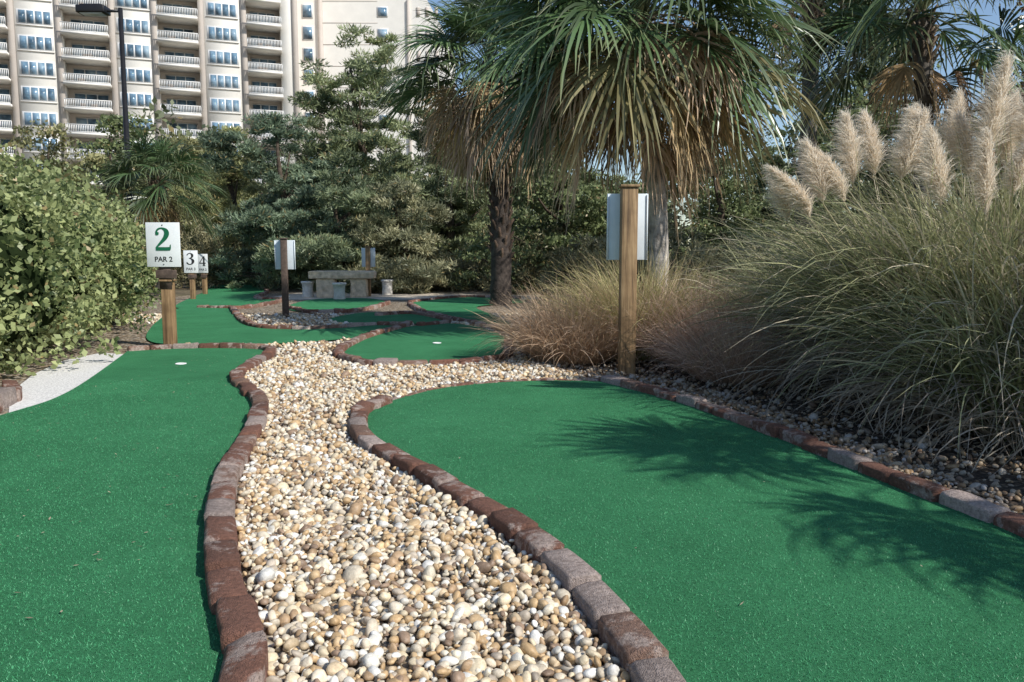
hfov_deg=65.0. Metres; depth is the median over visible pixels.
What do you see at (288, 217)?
pine tree
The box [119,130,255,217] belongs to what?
live oak tree
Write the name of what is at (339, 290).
concrete stool
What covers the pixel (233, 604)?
brick border
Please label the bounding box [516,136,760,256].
live oak tree
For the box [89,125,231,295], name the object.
palm tree
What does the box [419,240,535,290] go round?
shrub
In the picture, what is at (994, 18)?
sky
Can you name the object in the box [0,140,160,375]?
hedge
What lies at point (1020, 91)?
live oak tree
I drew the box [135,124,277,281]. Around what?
pine tree
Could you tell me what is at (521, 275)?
shrub
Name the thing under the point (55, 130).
live oak tree
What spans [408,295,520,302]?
brick border
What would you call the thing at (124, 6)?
window frames
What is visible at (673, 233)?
shrub
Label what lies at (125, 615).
green mini golf
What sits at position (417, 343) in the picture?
green mini golf
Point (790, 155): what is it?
live oak tree
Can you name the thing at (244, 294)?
green mini golf
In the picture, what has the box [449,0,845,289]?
palm tree
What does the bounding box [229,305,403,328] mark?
brick border
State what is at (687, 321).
fountain grass
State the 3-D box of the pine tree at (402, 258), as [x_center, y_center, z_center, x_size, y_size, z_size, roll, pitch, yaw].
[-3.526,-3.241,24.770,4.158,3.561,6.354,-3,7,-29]
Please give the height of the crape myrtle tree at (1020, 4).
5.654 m
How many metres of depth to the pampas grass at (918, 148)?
5.46 m
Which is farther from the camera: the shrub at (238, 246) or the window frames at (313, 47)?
the window frames at (313, 47)
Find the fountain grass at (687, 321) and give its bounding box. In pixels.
[585,259,809,366]
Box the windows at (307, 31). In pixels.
[302,5,388,163]
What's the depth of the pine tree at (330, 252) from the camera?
24.05 m
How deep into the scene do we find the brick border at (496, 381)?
6.85 m
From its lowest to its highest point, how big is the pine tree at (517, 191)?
9.542 m
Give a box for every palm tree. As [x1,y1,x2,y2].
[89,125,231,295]
[366,0,602,305]
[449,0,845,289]
[686,0,913,239]
[767,0,1023,220]
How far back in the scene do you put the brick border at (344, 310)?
15.66 m
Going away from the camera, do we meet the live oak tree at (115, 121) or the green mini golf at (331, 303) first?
the green mini golf at (331, 303)
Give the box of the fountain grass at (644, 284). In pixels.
[511,239,764,368]
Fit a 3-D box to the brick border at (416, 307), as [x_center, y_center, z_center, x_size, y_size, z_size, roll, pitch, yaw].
[-1.154,-0.438,14.256,0.413,0.129,7.790,-2,6,-19]
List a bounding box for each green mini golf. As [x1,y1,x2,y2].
[0,348,263,681]
[146,308,394,343]
[176,284,275,307]
[289,298,384,310]
[329,312,440,323]
[345,323,503,362]
[368,380,1023,681]
[414,297,525,325]
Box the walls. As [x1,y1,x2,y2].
[297,0,454,185]
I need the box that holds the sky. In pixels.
[427,0,1023,246]
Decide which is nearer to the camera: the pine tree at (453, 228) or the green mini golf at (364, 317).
the green mini golf at (364, 317)
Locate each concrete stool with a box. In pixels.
[301,281,313,296]
[332,283,345,298]
[381,279,392,294]
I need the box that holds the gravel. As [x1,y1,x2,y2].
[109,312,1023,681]
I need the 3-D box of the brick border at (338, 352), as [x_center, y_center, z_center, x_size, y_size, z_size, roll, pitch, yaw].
[-0.998,-0.019,10.300,2.056,0.129,4.837,0,6,0]
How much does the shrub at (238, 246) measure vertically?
1.748 m
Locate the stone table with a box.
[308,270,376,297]
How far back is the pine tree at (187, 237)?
37.10 m
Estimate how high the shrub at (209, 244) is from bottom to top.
2.790 m
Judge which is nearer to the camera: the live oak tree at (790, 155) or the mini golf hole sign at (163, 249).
the mini golf hole sign at (163, 249)
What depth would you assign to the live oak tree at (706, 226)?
20.51 m
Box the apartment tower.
[0,0,300,206]
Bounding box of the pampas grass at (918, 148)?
[660,49,1023,461]
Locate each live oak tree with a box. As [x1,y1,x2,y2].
[0,119,120,198]
[42,171,152,273]
[65,112,156,200]
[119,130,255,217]
[448,145,646,293]
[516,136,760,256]
[639,144,828,289]
[708,50,888,249]
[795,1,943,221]
[810,98,958,247]
[845,104,1019,238]
[982,78,1023,204]
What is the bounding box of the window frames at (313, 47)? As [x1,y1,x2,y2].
[301,4,387,157]
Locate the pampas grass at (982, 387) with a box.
[762,203,1023,479]
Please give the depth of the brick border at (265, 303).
17.52 m
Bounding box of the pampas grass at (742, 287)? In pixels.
[656,202,975,389]
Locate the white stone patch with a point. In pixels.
(45, 385)
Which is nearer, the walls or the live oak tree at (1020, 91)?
the live oak tree at (1020, 91)
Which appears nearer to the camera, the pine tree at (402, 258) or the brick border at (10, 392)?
the brick border at (10, 392)
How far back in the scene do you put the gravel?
3.07 m
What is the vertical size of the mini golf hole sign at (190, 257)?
1.428 m
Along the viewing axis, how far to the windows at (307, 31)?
116.79 m
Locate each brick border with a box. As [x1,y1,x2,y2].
[0,380,22,411]
[127,342,276,681]
[197,286,281,308]
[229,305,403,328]
[289,301,390,313]
[332,320,513,365]
[347,395,685,681]
[374,310,451,325]
[392,377,600,399]
[407,302,518,331]
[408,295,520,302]
[601,375,1023,537]
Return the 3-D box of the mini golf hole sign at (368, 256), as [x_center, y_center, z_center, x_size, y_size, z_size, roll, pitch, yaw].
[-3.872,-1.773,21.651,0.369,1.554,0.156,0,6,0]
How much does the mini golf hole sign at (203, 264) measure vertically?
1.348 m
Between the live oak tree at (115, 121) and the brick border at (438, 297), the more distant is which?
the live oak tree at (115, 121)
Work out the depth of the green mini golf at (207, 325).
11.45 m
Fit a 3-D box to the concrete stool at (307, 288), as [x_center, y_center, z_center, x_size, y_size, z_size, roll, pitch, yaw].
[-5.396,-1.355,21.244,0.350,0.450,0.350,0,6,0]
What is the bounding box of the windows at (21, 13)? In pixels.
[0,0,276,182]
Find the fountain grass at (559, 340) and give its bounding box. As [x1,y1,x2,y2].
[465,267,672,369]
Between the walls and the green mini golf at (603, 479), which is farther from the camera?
the walls
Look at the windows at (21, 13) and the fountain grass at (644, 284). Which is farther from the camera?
the windows at (21, 13)
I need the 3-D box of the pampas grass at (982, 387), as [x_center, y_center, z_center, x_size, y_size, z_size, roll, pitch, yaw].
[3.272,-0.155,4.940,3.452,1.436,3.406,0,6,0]
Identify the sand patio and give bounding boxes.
[275,288,542,299]
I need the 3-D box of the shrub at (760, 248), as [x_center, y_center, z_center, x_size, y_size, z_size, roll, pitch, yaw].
[4.623,-1.200,12.972,2.559,1.896,1.948,0,6,0]
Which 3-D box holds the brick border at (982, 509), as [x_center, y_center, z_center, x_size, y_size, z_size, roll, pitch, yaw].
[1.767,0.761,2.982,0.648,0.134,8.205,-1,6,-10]
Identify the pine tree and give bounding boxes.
[133,166,246,277]
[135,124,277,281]
[196,110,352,288]
[225,166,410,292]
[233,22,461,267]
[339,176,475,293]
[383,76,523,272]
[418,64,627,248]
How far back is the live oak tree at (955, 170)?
15.66 m
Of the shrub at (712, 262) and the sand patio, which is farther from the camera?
the sand patio
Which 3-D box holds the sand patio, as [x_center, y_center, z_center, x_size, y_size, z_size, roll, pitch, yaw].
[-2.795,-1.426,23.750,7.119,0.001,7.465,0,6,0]
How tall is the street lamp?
7.963 m
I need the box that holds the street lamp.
[75,4,134,243]
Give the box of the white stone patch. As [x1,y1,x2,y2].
[9,353,122,411]
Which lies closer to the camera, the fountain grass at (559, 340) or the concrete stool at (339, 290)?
the fountain grass at (559, 340)
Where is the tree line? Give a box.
[6,96,1018,247]
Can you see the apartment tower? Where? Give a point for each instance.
(211, 63)
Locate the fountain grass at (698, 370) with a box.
[637,291,842,389]
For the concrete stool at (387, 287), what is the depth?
22.51 m
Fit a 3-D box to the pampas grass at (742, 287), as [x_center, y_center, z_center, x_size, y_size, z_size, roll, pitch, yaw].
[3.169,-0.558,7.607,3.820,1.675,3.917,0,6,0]
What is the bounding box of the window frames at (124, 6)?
[0,0,277,178]
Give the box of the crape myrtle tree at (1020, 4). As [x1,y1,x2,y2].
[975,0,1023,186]
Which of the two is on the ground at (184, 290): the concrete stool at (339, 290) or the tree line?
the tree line
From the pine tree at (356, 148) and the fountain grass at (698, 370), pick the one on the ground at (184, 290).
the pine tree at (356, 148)
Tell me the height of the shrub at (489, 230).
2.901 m
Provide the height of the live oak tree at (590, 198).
5.135 m
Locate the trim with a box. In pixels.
[317,0,437,172]
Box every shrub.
[140,210,227,288]
[186,240,280,284]
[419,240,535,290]
[475,225,600,293]
[480,204,556,256]
[535,230,648,298]
[578,212,731,303]
[672,233,764,300]
[726,210,859,300]
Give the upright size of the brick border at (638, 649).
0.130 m
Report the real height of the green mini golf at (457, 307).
0.001 m
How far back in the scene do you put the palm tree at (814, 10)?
15.53 m
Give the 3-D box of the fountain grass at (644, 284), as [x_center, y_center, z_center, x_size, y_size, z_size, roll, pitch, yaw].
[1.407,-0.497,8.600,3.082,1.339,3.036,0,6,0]
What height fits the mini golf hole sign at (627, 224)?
1.934 m
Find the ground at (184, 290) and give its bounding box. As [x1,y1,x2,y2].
[142,278,275,300]
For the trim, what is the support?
attached to the walls
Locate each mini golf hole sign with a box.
[145,222,180,344]
[183,250,197,298]
[198,254,207,293]
[274,238,295,316]
[361,246,374,295]
[606,184,647,373]

